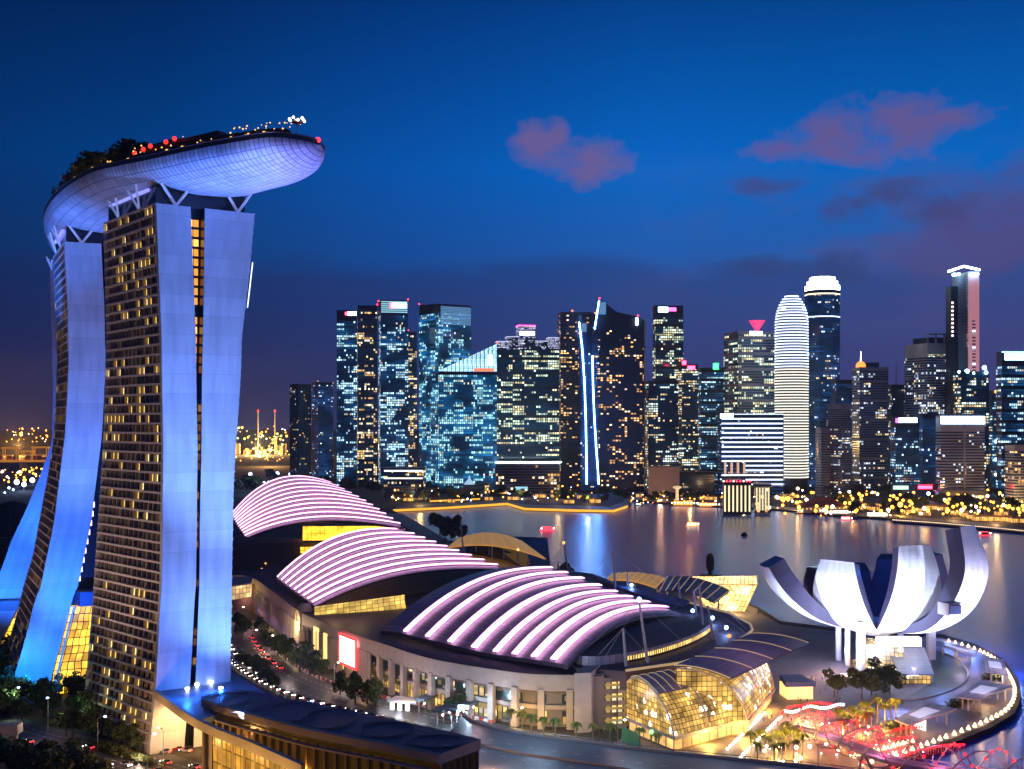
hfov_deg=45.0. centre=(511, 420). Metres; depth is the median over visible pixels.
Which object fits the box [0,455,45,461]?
harbour quay
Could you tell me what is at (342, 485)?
shore tree
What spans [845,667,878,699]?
broadleaf tree
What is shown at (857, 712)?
palm tree
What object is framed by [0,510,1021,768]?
ground
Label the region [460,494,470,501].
shore tree
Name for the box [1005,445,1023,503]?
office tower
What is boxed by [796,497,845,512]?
restaurant
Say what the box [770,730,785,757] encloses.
palm tree
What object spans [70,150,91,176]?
roof garden tree
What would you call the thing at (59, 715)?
spreading tree
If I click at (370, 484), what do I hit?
shore tree
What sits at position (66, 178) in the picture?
roof garden tree
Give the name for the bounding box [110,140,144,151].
roof garden tree
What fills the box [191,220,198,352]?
slot windows
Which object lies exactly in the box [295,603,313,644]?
entrance arch
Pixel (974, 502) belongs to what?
shore tree
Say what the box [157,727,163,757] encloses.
street lamp
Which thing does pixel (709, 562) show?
stage sculpture
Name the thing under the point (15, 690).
broadleaf tree
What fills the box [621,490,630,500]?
shore tree
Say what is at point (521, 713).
palm tree
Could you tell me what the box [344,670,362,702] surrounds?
conical tree
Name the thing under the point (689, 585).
canopy
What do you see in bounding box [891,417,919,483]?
office tower
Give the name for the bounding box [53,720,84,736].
spreading tree
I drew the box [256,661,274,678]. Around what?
broadleaf tree
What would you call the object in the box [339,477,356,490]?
shore tree
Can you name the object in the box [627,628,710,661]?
lit windows
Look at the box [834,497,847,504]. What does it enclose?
shore tree
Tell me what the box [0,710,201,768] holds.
highway
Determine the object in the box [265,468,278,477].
shore tree
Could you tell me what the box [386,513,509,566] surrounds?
path
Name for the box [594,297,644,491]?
blade tower
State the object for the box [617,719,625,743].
street lamp
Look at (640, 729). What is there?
palm tree
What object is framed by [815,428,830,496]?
office tower
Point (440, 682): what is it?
upper window
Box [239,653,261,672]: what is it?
broadleaf tree
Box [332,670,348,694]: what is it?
conical tree
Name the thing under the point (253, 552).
glass hall
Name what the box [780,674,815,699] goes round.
kiosk
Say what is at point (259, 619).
broadleaf tree
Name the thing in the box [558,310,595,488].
office tower
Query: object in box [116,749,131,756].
shrub
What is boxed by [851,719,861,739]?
palm tree
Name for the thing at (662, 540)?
water
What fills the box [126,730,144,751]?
broadleaf tree
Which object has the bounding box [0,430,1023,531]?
ground
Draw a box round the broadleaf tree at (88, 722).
[76,712,108,740]
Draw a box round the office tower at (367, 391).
[357,304,377,486]
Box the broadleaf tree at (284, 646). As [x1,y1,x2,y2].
[272,638,295,660]
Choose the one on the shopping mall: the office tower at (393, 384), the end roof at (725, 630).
the end roof at (725, 630)
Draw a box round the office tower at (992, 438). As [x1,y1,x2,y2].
[989,390,995,493]
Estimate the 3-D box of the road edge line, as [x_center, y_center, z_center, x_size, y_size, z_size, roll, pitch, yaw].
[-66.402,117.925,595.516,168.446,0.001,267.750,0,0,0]
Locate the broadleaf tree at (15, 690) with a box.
[0,688,21,698]
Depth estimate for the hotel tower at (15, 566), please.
631.21 m
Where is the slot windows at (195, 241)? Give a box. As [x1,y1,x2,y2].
[191,220,197,333]
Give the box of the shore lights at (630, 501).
[431,488,722,502]
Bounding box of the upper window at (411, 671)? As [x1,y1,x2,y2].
[410,669,422,681]
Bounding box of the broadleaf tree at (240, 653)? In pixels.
[234,648,246,666]
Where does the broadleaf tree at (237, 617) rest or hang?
on the ground at (296, 532)
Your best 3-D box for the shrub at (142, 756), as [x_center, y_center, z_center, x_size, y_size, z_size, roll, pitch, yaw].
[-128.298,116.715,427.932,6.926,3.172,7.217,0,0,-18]
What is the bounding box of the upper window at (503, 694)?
[496,689,510,699]
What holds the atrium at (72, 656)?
on the ground at (296, 532)
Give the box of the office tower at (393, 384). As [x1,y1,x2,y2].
[378,299,408,487]
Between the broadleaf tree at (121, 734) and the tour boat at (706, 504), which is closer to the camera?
the broadleaf tree at (121, 734)
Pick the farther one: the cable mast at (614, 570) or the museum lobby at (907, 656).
the cable mast at (614, 570)
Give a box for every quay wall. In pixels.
[393,503,627,512]
[430,498,479,502]
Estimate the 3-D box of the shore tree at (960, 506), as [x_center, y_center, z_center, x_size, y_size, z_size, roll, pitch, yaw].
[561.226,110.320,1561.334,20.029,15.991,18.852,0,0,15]
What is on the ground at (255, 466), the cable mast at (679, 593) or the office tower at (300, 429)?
the office tower at (300, 429)
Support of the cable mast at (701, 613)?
on the shopping mall
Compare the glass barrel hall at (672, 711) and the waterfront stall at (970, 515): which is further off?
the waterfront stall at (970, 515)
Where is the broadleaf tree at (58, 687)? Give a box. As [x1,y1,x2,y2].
[51,672,64,692]
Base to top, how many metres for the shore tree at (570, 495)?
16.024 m
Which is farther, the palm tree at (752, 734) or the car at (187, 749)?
the car at (187, 749)
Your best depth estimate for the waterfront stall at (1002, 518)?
1441.83 m
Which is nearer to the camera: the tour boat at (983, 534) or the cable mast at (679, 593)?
the cable mast at (679, 593)
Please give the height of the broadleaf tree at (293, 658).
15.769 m
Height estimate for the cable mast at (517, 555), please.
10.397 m
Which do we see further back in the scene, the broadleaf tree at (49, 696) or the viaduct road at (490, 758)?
the broadleaf tree at (49, 696)
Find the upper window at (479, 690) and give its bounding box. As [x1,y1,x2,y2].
[475,685,486,695]
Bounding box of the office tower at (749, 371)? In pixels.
[724,320,775,414]
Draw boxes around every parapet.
[451,729,632,768]
[462,710,864,768]
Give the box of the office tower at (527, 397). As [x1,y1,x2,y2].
[495,325,558,461]
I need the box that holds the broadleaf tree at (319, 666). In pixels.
[308,659,329,679]
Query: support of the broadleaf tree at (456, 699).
on the ground at (296, 532)
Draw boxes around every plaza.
[414,534,756,623]
[615,613,1016,768]
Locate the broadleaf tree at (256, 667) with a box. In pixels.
[251,658,267,672]
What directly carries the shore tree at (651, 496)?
on the ground at (255, 466)
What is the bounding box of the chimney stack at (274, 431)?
[274,410,275,453]
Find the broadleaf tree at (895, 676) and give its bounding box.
[879,668,907,694]
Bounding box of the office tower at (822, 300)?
[804,276,839,488]
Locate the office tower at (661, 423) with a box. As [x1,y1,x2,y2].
[645,381,677,490]
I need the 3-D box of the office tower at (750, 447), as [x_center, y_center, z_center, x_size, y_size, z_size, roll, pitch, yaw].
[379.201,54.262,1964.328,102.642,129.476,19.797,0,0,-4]
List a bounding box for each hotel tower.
[0,257,56,643]
[6,225,105,698]
[82,183,254,754]
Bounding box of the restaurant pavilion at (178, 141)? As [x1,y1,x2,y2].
[126,130,233,153]
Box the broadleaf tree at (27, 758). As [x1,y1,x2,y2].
[0,736,43,768]
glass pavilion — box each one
[232,576,251,599]
[466,536,549,565]
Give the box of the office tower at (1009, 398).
[996,351,1023,496]
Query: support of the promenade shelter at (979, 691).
on the plaza at (815, 656)
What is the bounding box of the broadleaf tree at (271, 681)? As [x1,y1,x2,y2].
[266,675,280,689]
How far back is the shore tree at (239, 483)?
2084.16 m
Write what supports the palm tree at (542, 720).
on the ground at (296, 532)
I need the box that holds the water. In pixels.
[397,501,1023,768]
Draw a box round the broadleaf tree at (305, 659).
[292,641,323,676]
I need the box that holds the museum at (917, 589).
[759,525,988,670]
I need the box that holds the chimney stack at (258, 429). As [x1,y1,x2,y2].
[257,410,258,450]
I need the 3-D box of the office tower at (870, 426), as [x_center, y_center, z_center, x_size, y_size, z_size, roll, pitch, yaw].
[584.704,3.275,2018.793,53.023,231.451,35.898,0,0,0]
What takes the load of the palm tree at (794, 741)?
on the plaza at (815, 656)
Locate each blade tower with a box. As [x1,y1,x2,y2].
[579,321,601,492]
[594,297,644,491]
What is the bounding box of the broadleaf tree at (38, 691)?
[29,684,58,716]
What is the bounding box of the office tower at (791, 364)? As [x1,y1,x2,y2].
[774,295,808,493]
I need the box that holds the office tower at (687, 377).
[676,359,697,470]
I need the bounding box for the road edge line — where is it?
[284,659,554,735]
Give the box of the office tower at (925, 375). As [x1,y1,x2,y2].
[904,333,945,416]
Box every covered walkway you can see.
[414,693,437,710]
[432,700,464,721]
[446,700,478,727]
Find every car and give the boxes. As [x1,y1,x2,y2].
[82,744,94,749]
[120,761,131,766]
[159,748,171,753]
[160,759,171,764]
[172,746,183,750]
[179,747,191,752]
[188,763,200,768]
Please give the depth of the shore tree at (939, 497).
1690.52 m
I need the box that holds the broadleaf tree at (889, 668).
[866,656,895,674]
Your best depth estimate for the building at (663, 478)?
1960.00 m
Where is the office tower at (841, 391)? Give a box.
[831,380,851,403]
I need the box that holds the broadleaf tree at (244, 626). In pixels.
[233,620,252,639]
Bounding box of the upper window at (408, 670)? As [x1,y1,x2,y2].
[398,665,409,676]
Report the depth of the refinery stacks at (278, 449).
4288.41 m
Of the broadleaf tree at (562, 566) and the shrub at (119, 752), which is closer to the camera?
the shrub at (119, 752)
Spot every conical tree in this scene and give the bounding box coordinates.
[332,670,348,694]
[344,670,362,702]
[360,678,370,703]
[366,675,382,705]
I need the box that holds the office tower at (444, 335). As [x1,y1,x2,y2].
[419,303,470,487]
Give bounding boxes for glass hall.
[210,736,285,768]
[232,526,386,567]
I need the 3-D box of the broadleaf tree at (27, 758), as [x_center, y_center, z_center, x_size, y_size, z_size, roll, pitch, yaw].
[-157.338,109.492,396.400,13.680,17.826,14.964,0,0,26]
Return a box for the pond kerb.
[900,650,968,699]
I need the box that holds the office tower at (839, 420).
[827,404,851,496]
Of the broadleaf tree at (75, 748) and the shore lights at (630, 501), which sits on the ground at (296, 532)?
the broadleaf tree at (75, 748)
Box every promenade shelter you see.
[894,702,956,735]
[936,640,977,663]
[957,681,1012,711]
[983,656,1007,683]
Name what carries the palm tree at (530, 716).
on the ground at (296, 532)
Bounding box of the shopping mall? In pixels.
[232,562,603,729]
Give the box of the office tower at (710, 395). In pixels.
[698,363,723,486]
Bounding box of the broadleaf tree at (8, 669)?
[3,665,15,676]
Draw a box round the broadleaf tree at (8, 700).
[0,691,13,708]
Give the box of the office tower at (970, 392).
[953,365,988,494]
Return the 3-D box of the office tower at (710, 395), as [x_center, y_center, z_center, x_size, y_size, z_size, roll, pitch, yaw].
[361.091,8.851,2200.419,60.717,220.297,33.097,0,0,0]
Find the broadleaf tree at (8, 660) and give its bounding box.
[2,658,10,666]
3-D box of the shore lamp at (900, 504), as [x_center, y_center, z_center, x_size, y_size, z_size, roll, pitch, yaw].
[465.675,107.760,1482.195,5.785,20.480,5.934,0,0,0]
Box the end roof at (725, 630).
[553,569,753,689]
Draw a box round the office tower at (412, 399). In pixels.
[408,330,416,466]
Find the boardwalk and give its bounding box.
[893,521,1023,534]
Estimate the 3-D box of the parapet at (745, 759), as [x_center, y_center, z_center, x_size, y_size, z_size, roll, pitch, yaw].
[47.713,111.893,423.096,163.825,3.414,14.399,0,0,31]
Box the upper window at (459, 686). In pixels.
[455,682,474,693]
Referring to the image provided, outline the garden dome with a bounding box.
[0,501,27,538]
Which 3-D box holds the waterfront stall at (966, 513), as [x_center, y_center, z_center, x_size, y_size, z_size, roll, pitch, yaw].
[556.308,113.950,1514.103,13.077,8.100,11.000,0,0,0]
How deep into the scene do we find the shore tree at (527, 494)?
1843.45 m
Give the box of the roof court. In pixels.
[574,616,710,665]
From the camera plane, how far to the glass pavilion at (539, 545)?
1047.32 m
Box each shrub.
[91,739,109,746]
[95,740,117,751]
[103,741,125,752]
[107,744,125,752]
[109,745,128,755]
[111,746,132,755]
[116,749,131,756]
[120,751,136,758]
[130,752,148,761]
[131,753,150,763]
[138,755,158,765]
[880,719,897,729]
[887,721,908,731]
[944,700,960,707]
[953,699,966,706]
[980,673,992,679]
[983,672,1000,680]
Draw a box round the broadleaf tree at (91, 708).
[77,688,104,719]
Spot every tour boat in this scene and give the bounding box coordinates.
[540,527,554,530]
[668,500,697,505]
[686,522,698,525]
[695,502,719,506]
[794,508,820,513]
[829,509,852,512]
[840,516,851,519]
[867,512,890,515]
[978,532,990,535]
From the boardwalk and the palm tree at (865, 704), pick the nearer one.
the palm tree at (865, 704)
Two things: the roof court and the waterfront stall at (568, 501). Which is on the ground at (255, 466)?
the waterfront stall at (568, 501)
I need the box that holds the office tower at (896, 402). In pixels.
[888,375,904,483]
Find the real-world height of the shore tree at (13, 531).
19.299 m
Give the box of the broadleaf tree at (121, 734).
[109,723,138,747]
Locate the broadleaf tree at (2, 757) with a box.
[0,738,33,762]
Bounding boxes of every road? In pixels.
[231,621,559,736]
[440,715,813,768]
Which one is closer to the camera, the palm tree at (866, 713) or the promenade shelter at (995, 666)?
the palm tree at (866, 713)
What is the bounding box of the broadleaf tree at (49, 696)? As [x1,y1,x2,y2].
[34,687,60,717]
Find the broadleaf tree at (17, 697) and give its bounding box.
[0,687,20,713]
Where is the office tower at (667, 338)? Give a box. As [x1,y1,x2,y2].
[653,305,682,380]
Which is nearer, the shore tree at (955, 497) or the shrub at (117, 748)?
the shrub at (117, 748)
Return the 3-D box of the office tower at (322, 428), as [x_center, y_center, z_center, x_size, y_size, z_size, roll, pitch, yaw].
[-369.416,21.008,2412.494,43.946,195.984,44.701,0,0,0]
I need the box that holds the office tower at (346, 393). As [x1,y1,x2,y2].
[337,310,356,487]
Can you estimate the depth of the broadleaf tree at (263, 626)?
651.89 m
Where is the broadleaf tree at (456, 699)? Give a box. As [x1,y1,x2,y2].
[443,693,467,717]
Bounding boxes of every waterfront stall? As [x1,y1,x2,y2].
[403,496,413,500]
[447,497,455,502]
[484,495,493,500]
[507,495,519,499]
[535,492,545,497]
[563,498,574,503]
[590,497,600,502]
[699,494,707,499]
[708,495,716,499]
[864,503,877,509]
[869,504,879,510]
[899,507,910,513]
[918,510,931,515]
[923,503,939,509]
[937,504,947,510]
[950,509,960,515]
[960,510,970,516]
[967,512,976,518]
[972,514,986,520]
[986,514,1000,520]
[994,510,1008,515]
[998,514,1008,521]
[1006,515,1014,521]
[1010,516,1023,522]
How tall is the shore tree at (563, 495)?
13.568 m
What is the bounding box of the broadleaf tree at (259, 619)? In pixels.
[253,616,267,633]
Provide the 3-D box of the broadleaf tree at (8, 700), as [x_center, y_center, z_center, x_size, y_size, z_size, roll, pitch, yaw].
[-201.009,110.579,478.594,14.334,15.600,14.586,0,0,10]
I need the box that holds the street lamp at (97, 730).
[97,716,106,750]
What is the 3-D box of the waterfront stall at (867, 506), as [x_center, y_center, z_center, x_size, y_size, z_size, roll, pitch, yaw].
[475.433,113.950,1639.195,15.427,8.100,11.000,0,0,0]
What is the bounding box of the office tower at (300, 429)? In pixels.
[290,384,310,476]
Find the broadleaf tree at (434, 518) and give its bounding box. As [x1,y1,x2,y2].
[428,512,442,535]
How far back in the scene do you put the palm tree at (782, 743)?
423.84 m
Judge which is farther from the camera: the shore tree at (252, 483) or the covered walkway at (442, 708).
the shore tree at (252, 483)
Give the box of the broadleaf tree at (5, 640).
[0,633,9,647]
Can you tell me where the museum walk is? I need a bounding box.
[878,651,998,719]
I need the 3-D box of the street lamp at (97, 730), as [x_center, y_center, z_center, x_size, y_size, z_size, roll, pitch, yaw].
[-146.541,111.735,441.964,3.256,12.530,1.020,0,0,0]
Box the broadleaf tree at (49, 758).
[34,748,79,768]
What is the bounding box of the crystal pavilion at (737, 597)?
[692,575,757,611]
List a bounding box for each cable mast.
[460,527,463,549]
[517,548,518,562]
[551,541,568,573]
[585,551,664,589]
[590,597,692,664]
[599,628,643,665]
[662,585,740,624]
[677,581,680,597]
[686,605,746,639]
[693,590,722,615]
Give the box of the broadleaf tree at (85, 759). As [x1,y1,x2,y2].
[75,750,112,768]
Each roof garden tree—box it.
[61,172,73,183]
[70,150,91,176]
[74,151,98,174]
[79,156,94,171]
[91,150,106,163]
[94,151,110,165]
[100,149,113,162]
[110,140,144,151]
[112,138,148,159]
[112,139,132,160]
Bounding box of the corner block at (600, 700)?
[574,665,628,732]
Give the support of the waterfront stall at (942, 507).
on the ground at (255, 466)
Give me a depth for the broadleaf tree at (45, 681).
495.99 m
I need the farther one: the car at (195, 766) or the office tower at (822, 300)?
the office tower at (822, 300)
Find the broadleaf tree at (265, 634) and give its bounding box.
[261,630,280,650]
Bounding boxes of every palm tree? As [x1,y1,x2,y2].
[503,709,516,728]
[515,711,527,730]
[523,713,537,732]
[537,717,548,734]
[548,718,561,735]
[569,721,583,738]
[587,723,599,740]
[601,722,616,742]
[632,727,646,746]
[650,732,661,748]
[743,730,758,757]
[750,741,763,758]
[756,728,767,753]
[760,734,775,759]
[767,742,781,760]
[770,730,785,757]
[777,740,789,761]
[778,726,793,753]
[780,721,793,747]
[786,738,801,762]
[791,727,801,750]
[795,732,808,757]
[832,708,844,730]
[836,716,848,733]
[840,712,852,735]
[846,706,857,728]
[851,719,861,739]
[853,709,865,727]
[856,701,872,725]
[859,710,875,735]
[867,708,877,726]
[870,697,885,721]
[878,703,891,724]
[885,698,893,718]
[888,698,903,717]
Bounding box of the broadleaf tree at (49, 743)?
[17,738,61,757]
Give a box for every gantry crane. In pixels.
[1,447,19,459]
[20,450,33,459]
[31,446,49,459]
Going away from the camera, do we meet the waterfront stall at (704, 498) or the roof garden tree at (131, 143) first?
the roof garden tree at (131, 143)
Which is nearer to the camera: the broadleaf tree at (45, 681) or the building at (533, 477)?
the broadleaf tree at (45, 681)
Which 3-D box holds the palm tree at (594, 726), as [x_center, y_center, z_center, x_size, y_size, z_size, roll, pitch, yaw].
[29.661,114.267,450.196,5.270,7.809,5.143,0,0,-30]
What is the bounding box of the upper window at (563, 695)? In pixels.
[545,694,565,703]
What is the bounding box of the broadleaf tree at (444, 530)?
[438,524,451,541]
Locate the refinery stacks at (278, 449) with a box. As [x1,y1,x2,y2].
[235,440,286,454]
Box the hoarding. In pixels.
[622,726,638,746]
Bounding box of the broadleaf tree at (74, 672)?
[71,670,84,677]
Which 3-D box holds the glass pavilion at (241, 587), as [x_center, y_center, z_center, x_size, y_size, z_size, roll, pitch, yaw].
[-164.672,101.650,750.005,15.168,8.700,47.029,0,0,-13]
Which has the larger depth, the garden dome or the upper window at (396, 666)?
the garden dome
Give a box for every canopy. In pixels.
[152,663,304,768]
[447,532,545,562]
[607,572,664,592]
[659,576,729,608]
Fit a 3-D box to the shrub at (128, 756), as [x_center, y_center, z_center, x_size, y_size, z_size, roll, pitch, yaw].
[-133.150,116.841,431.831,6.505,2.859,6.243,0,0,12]
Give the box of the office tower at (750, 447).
[717,414,783,494]
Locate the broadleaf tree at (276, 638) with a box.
[264,634,286,655]
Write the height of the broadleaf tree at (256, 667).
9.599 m
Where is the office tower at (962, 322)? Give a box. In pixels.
[946,265,979,413]
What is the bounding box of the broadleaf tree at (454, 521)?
[438,514,461,538]
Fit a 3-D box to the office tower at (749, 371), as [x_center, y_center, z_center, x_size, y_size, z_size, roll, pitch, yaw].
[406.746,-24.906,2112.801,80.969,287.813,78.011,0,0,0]
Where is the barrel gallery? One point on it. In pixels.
(388, 603)
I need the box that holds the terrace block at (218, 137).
[116,128,290,160]
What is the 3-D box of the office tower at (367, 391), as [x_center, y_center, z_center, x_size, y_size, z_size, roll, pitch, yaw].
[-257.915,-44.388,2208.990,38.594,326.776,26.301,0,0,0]
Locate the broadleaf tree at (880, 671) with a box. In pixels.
[858,666,884,694]
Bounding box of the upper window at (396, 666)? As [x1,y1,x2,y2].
[386,661,397,672]
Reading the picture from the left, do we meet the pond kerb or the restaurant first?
the restaurant
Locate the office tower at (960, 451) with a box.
[936,414,984,489]
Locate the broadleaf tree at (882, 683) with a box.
[864,676,889,696]
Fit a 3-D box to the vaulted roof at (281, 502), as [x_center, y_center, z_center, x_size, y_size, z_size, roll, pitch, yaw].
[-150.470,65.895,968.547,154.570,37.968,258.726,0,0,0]
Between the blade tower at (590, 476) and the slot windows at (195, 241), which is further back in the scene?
the blade tower at (590, 476)
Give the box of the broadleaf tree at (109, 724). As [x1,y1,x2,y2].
[103,719,128,743]
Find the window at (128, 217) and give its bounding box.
[90,217,157,726]
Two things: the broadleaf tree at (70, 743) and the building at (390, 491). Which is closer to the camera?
the broadleaf tree at (70, 743)
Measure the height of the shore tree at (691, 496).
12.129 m
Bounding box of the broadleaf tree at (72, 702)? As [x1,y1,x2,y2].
[63,694,80,708]
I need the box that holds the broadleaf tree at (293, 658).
[287,640,314,671]
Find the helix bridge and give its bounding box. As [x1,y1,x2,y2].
[776,705,1023,768]
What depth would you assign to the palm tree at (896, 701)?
480.92 m
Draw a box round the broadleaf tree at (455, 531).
[449,524,468,537]
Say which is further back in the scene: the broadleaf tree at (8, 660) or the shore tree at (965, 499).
the shore tree at (965, 499)
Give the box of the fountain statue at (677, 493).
[673,486,680,499]
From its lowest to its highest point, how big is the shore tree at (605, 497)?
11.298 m
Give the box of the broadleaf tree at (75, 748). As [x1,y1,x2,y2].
[68,745,105,768]
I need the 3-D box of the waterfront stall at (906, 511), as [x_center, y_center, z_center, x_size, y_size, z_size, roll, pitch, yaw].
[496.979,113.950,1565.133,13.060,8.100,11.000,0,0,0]
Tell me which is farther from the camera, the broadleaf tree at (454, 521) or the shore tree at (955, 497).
the shore tree at (955, 497)
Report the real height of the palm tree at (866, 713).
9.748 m
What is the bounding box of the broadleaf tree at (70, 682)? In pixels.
[61,675,84,694]
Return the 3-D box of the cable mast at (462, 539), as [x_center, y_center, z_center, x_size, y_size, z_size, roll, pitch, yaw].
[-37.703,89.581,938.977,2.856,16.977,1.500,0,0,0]
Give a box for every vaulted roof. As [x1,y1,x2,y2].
[233,475,403,536]
[276,528,499,607]
[380,566,680,669]
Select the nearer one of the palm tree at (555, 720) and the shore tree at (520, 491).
the palm tree at (555, 720)
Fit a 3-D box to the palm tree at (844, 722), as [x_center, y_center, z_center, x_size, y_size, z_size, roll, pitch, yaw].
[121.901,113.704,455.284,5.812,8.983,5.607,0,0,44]
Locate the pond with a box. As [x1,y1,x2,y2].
[905,651,966,697]
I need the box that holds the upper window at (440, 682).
[437,678,454,689]
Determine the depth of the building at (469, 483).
1899.79 m
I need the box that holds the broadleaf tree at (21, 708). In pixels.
[9,699,34,721]
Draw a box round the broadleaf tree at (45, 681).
[24,677,61,713]
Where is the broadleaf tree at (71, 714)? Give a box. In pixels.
[62,708,88,735]
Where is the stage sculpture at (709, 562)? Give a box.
[699,553,720,575]
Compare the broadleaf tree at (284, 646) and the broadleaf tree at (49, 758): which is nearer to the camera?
the broadleaf tree at (49, 758)
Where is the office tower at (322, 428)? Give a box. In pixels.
[312,382,332,479]
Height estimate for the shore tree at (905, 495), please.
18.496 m
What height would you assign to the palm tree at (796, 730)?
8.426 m
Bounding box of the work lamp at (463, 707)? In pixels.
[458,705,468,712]
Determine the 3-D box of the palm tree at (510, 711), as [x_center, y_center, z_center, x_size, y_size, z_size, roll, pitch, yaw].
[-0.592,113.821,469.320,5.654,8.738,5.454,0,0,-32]
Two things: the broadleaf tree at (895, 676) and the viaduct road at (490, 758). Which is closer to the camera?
the viaduct road at (490, 758)
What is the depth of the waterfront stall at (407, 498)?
1804.84 m
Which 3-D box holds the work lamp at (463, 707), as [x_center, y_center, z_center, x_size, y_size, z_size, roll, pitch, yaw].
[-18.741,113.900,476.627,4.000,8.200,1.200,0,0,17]
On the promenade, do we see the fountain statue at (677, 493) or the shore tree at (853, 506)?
the fountain statue at (677, 493)
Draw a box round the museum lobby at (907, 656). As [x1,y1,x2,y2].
[853,636,933,683]
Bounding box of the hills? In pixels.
[0,436,418,448]
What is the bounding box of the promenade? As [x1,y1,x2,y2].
[395,497,1023,529]
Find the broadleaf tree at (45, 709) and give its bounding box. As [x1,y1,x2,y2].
[42,693,61,716]
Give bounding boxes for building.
[199,688,480,768]
[383,467,426,492]
[383,486,418,497]
[446,488,481,496]
[462,475,490,496]
[495,462,560,492]
[647,466,680,494]
[679,471,715,494]
[721,480,752,514]
[753,484,771,513]
[889,484,937,499]
[933,490,988,501]
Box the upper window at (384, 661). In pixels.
[374,657,385,668]
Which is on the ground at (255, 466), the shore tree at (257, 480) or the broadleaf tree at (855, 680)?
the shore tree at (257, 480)
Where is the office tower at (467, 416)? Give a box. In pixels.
[439,344,496,492]
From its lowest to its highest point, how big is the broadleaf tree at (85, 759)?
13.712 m
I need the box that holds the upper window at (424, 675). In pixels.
[423,674,436,685]
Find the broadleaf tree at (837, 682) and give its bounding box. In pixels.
[822,668,847,693]
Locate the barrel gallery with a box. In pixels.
[314,595,405,614]
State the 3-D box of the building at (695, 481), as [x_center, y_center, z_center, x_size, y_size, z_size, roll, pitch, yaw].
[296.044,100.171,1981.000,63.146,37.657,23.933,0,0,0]
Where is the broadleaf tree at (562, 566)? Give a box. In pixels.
[559,562,573,570]
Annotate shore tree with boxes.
[0,545,6,563]
[9,527,16,542]
[234,478,243,489]
[240,474,251,482]
[243,477,260,491]
[247,477,261,489]
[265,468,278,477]
[338,483,346,488]
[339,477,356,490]
[353,479,368,490]
[364,481,377,489]
[369,484,380,490]
[394,491,405,499]
[419,491,430,498]
[422,495,428,502]
[430,491,439,496]
[451,490,460,495]
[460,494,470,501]
[467,490,476,497]
[489,490,500,499]
[497,485,506,492]
[514,488,525,494]
[521,491,530,496]
[558,492,568,498]
[560,490,573,497]
[580,494,590,502]
[595,487,604,493]
[600,494,608,501]
[612,489,622,497]
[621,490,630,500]
[648,494,655,500]
[682,492,689,499]
[687,493,696,498]
[822,485,832,492]
[832,492,843,498]
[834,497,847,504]
[847,501,861,515]
[850,487,857,493]
[856,484,864,491]
[879,499,889,504]
[879,502,896,512]
[880,483,890,491]
[890,500,905,515]
[901,492,916,499]
[904,494,919,504]
[913,496,928,507]
[929,493,948,504]
[948,495,960,502]
[948,502,962,509]
[959,495,974,503]
[966,499,979,506]
[989,487,997,493]
[1002,503,1017,513]
[1004,497,1021,506]
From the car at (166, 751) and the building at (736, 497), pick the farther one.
the building at (736, 497)
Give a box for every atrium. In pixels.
[0,599,19,643]
[52,502,94,693]
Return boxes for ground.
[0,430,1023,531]
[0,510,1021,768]
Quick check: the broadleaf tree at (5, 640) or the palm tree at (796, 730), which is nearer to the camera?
the palm tree at (796, 730)
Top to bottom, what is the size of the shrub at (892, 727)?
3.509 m
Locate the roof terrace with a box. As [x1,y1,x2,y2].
[232,563,265,612]
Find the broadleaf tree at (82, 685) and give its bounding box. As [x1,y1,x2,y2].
[76,681,85,695]
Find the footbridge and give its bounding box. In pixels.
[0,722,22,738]
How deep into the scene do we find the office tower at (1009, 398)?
1904.50 m
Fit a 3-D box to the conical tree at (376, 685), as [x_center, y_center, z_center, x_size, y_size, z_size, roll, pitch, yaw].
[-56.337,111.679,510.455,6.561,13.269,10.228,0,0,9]
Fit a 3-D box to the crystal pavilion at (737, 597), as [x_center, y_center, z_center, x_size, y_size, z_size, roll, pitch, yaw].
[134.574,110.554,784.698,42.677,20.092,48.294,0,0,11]
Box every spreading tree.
[48,712,76,735]
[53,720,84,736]
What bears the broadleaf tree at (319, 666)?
on the ground at (296, 532)
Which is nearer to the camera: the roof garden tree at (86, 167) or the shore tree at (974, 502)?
the roof garden tree at (86, 167)
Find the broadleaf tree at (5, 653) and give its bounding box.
[0,646,10,662]
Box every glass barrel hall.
[626,669,734,750]
[674,632,808,735]
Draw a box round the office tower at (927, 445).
[917,413,938,483]
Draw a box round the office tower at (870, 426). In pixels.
[852,355,887,492]
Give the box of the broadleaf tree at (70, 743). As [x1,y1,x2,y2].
[54,737,81,753]
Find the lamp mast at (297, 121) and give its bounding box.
[288,116,305,133]
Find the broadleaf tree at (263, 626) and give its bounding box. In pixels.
[257,622,276,635]
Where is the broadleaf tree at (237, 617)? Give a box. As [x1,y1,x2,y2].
[231,611,247,625]
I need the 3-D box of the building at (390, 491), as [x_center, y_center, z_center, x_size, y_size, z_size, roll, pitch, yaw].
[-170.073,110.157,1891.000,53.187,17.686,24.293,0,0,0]
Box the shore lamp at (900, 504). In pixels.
[898,502,902,518]
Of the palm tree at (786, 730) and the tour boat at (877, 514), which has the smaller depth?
the palm tree at (786, 730)
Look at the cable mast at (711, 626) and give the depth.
539.94 m
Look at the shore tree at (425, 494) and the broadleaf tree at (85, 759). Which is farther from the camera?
the shore tree at (425, 494)
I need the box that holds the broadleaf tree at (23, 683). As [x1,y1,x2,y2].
[0,675,35,696]
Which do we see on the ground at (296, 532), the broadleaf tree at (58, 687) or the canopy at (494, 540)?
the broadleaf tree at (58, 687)

